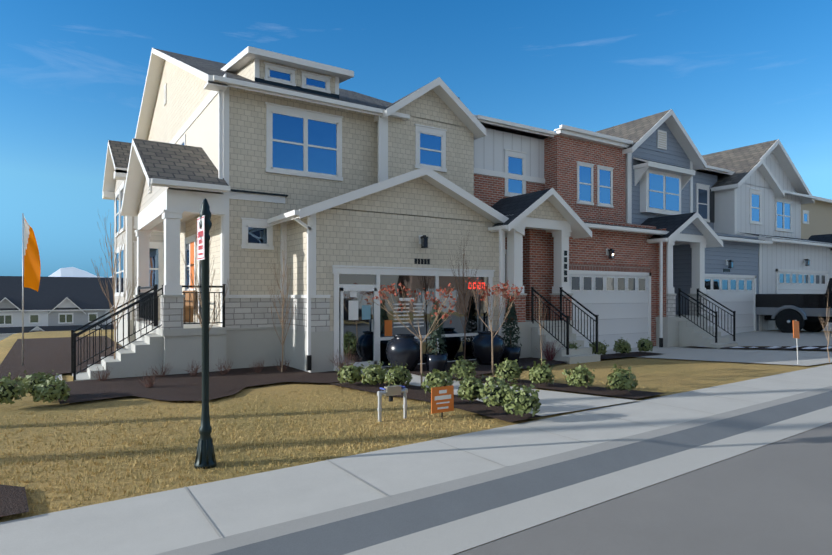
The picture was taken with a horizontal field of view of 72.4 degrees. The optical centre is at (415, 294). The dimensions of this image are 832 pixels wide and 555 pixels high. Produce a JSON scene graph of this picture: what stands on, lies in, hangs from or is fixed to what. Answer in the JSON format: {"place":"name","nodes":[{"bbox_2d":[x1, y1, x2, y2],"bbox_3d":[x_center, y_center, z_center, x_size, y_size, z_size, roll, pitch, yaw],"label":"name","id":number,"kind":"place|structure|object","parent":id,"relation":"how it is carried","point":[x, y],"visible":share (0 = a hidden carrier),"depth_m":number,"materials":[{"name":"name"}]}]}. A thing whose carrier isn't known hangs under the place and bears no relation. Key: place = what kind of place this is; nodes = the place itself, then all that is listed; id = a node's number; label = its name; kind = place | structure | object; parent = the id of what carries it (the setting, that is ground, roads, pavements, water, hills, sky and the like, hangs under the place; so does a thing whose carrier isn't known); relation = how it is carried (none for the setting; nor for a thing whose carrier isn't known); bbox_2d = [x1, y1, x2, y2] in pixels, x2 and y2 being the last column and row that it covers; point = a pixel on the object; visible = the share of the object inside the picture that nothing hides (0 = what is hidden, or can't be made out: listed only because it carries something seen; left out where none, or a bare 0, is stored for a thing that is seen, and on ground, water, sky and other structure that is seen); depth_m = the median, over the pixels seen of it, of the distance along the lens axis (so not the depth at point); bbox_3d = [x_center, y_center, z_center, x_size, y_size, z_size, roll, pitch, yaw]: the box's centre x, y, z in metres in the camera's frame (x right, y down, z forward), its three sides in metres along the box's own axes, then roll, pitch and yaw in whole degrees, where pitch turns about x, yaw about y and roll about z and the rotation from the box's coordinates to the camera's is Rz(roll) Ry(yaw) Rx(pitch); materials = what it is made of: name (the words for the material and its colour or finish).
{"place":"outdoors","nodes":[
{"label":"outdoors","id":0,"kind":"place"},
{"bbox_2d":[48,267,113,277],"bbox_3d":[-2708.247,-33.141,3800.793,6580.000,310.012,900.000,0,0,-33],"label":"distant mountains","id":1,"kind":"structure","parent":0,"point":[69,272],"depth_m":3834.24,"materials":[{"name":"white snow"}]},
{"bbox_2d":[0,364,831,554],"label":"sidewalk","id":2,"kind":"structure","parent":0,"point":[159,522],"depth_m":5.67,"materials":[{"name":"concrete"}]},
{"bbox_2d":[0,329,831,554],"bbox_3d":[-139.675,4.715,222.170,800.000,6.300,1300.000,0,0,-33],"label":"terrain","id":3,"kind":"structure","parent":0,"point":[674,376],"depth_m":8.16,"materials":[{"name":"plant"}]},
{"bbox_2d":[0,276,113,340],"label":"background houses","id":4,"kind":"structure","parent":3,"relation":"on","point":[62,303],"depth_m":80.19,"materials":[{"name":"grey"}]},
{"bbox_2d":[91,210,137,358],"bbox_3d":[-6.840,-0.030,12.883,0.811,3.792,0.917,0,0,-12],"label":"columnar tree","id":5,"kind":"object","parent":3,"relation":"on","point":[113,287],"visible":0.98,"depth_m":12.94,"materials":[{"name":"brown plant"}]},
{"bbox_2d":[194,198,215,468],"bbox_3d":[-2.289,0.410,6.184,0.230,2.910,0.230,0,0,-33],"label":"lamp post","id":6,"kind":"object","parent":3,"relation":"on","point":[205,456],"visible":0.9,"depth_m":6.15,"materials":[{"name":"black metal"}]},
{"bbox_2d":[197,215,204,260],"bbox_3d":[-2.337,-0.610,6.175,0.006,0.470,0.310,0,0,-35],"label":"no parking sign","id":7,"kind":"object","parent":6,"relation":"attached to","point":[200,247],"visible":0.92,"depth_m":6.14,"materials":[{"name":"white metal"}]},
{"bbox_2d":[181,213,228,330],"bbox_3d":[-4.003,0.163,10.868,0.830,3.407,0.570,0,0,-8],"label":"columnar tree","id":8,"kind":"object","parent":3,"relation":"on","point":[198,296],"visible":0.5,"depth_m":10.86,"materials":[{"name":"brown plant"}]},
{"bbox_2d":[267,237,297,371],"bbox_3d":[-3.135,0.169,13.356,0.707,3.394,0.676,0,0,-10],"label":"columnar tree","id":9,"kind":"object","parent":3,"relation":"on","point":[282,305],"visible":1,"depth_m":13.39,"materials":[{"name":"brown plant"}]},
{"bbox_2d":[71,46,524,380],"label":"corner townhouse","id":10,"kind":"structure","parent":3,"relation":"on","point":[356,197],"depth_m":14.57,"materials":[{"name":"beige"}]},
{"bbox_2d":[377,385,407,421],"bbox_3d":[-0.348,1.615,8.466,0.520,0.500,0.140,0,0,-33],"label":"backflow preventer","id":11,"kind":"object","parent":3,"relation":"on","point":[390,391],"visible":0.98,"depth_m":8.42,"materials":[{"name":"grey"}]},
{"bbox_2d":[0,326,831,516],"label":"mulch bed","id":12,"kind":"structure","parent":3,"relation":"on","point":[46,355],"depth_m":12.60,"materials":[{"name":"brown soil"}]},
{"bbox_2d":[22,213,40,365],"bbox_3d":[-9.864,-0.110,14.621,0.456,3.950,0.099,0,0,-5],"label":"flag","id":13,"kind":"object","parent":12,"relation":"on","point":[31,269],"visible":1,"depth_m":14.59,"materials":[{"name":"orange fabric"}]},
{"bbox_2d":[89,338,563,387],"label":"small shrubs","id":14,"kind":"object","parent":12,"relation":"on","point":[194,373],"visible":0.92,"depth_m":13.00,"materials":[{"name":"red"}]},
{"bbox_2d":[0,337,653,416],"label":"shrubs","id":15,"kind":"object","parent":12,"relation":"on","point":[48,388],"visible":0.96,"depth_m":10.21,"materials":[{"name":"green plant"}]},
{"bbox_2d":[364,282,456,388],"bbox_3d":[0.119,0.796,10.993,1.902,2.077,1.791,0,0,28],"label":"tree","id":16,"kind":"object","parent":12,"relation":"on","point":[393,291],"visible":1,"depth_m":10.88,"materials":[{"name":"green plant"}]},
{"bbox_2d":[386,296,521,371],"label":"potted plants","id":17,"kind":"object","parent":12,"relation":"on","point":[404,349],"visible":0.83,"depth_m":13.59,"materials":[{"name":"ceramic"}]},
{"bbox_2d":[465,278,522,379],"bbox_3d":[1.637,0.730,12.183,1.051,2.210,1.520,0,0,-18],"label":"small tree","id":18,"kind":"object","parent":12,"relation":"on","point":[496,291],"visible":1,"depth_m":12.06,"materials":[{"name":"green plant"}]},
{"bbox_2d":[756,278,831,332],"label":"pickup truck","id":19,"kind":"object","parent":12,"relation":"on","point":[784,311],"visible":0.83,"depth_m":22.84,"materials":[{"name":"black painted metal"},{"name":"black rubber"},{"name":"grey metal"}]},
{"bbox_2d":[819,286,831,361],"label":"tree sapling","id":20,"kind":"object","parent":12,"relation":"on","point":[827,330],"visible":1,"depth_m":15.50,"materials":[{"name":"brown plant"}]},
{"bbox_2d":[448,234,478,359],"bbox_3d":[1.209,-0.044,14.554,0.745,3.821,0.702,0,0,40],"label":"columnar tree","id":21,"kind":"object","parent":3,"relation":"on","point":[463,294],"visible":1,"depth_m":14.52,"materials":[{"name":"brown plant"}]},
{"bbox_2d":[155,386,831,554],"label":"kerb and gutter","id":22,"kind":"structure","parent":3,"relation":"on","point":[452,517],"depth_m":5.63,"materials":[{"name":"concrete"}]},
{"bbox_2d":[534,276,546,363],"bbox_3d":[3.029,0.656,13.883,0.332,2.420,0.630,0,0,13],"label":"tree sapling","id":23,"kind":"object","parent":3,"relation":"on","point":[540,323],"visible":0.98,"depth_m":13.92,"materials":[{"name":"brown plant"}]},
{"bbox_2d":[474,125,668,363],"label":"brick townhouse","id":24,"kind":"structure","parent":3,"relation":"on","point":[584,250],"depth_m":18.65,"materials":[{"name":"red brick"}]},
{"bbox_2d":[458,97,734,174],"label":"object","id":25,"kind":"object","parent":24,"relation":"on","point":[509,127],"visible":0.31,"depth_m":19.12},
{"bbox_2d":[431,320,799,419],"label":"yard signs","id":26,"kind":"object","parent":3,"relation":"on","point":[442,399],"visible":0.92,"depth_m":8.45,"materials":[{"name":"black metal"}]},
{"bbox_2d":[596,109,772,348],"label":"blue townhouse","id":27,"kind":"structure","parent":3,"relation":"on","point":[707,283],"depth_m":22.07,"materials":[{"name":"blue-grey painted siding"},{"name":"white trim"},{"name":"asphalt shingle"}]},
{"bbox_2d":[695,139,831,330],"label":"townhouse","id":28,"kind":"structure","parent":3,"relation":"on","point":[762,192],"depth_m":26.24,"materials":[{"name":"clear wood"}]},
{"bbox_2d":[801,196,831,238],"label":"house","id":29,"kind":"structure","parent":3,"relation":"on","point":[816,217],"depth_m":38.05,"materials":[{"name":"beige"}]},
{"bbox_2d":[0,0,831,277],"label":"sky","id":30,"kind":"structure","parent":0,"point":[734,74],"materials":[{"name":"blue"}]},
{"bbox_2d":[455,422,831,554],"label":"street","id":31,"kind":"structure","parent":0,"point":[774,498],"depth_m":5.26,"materials":[{"name":"grey asphalt"}]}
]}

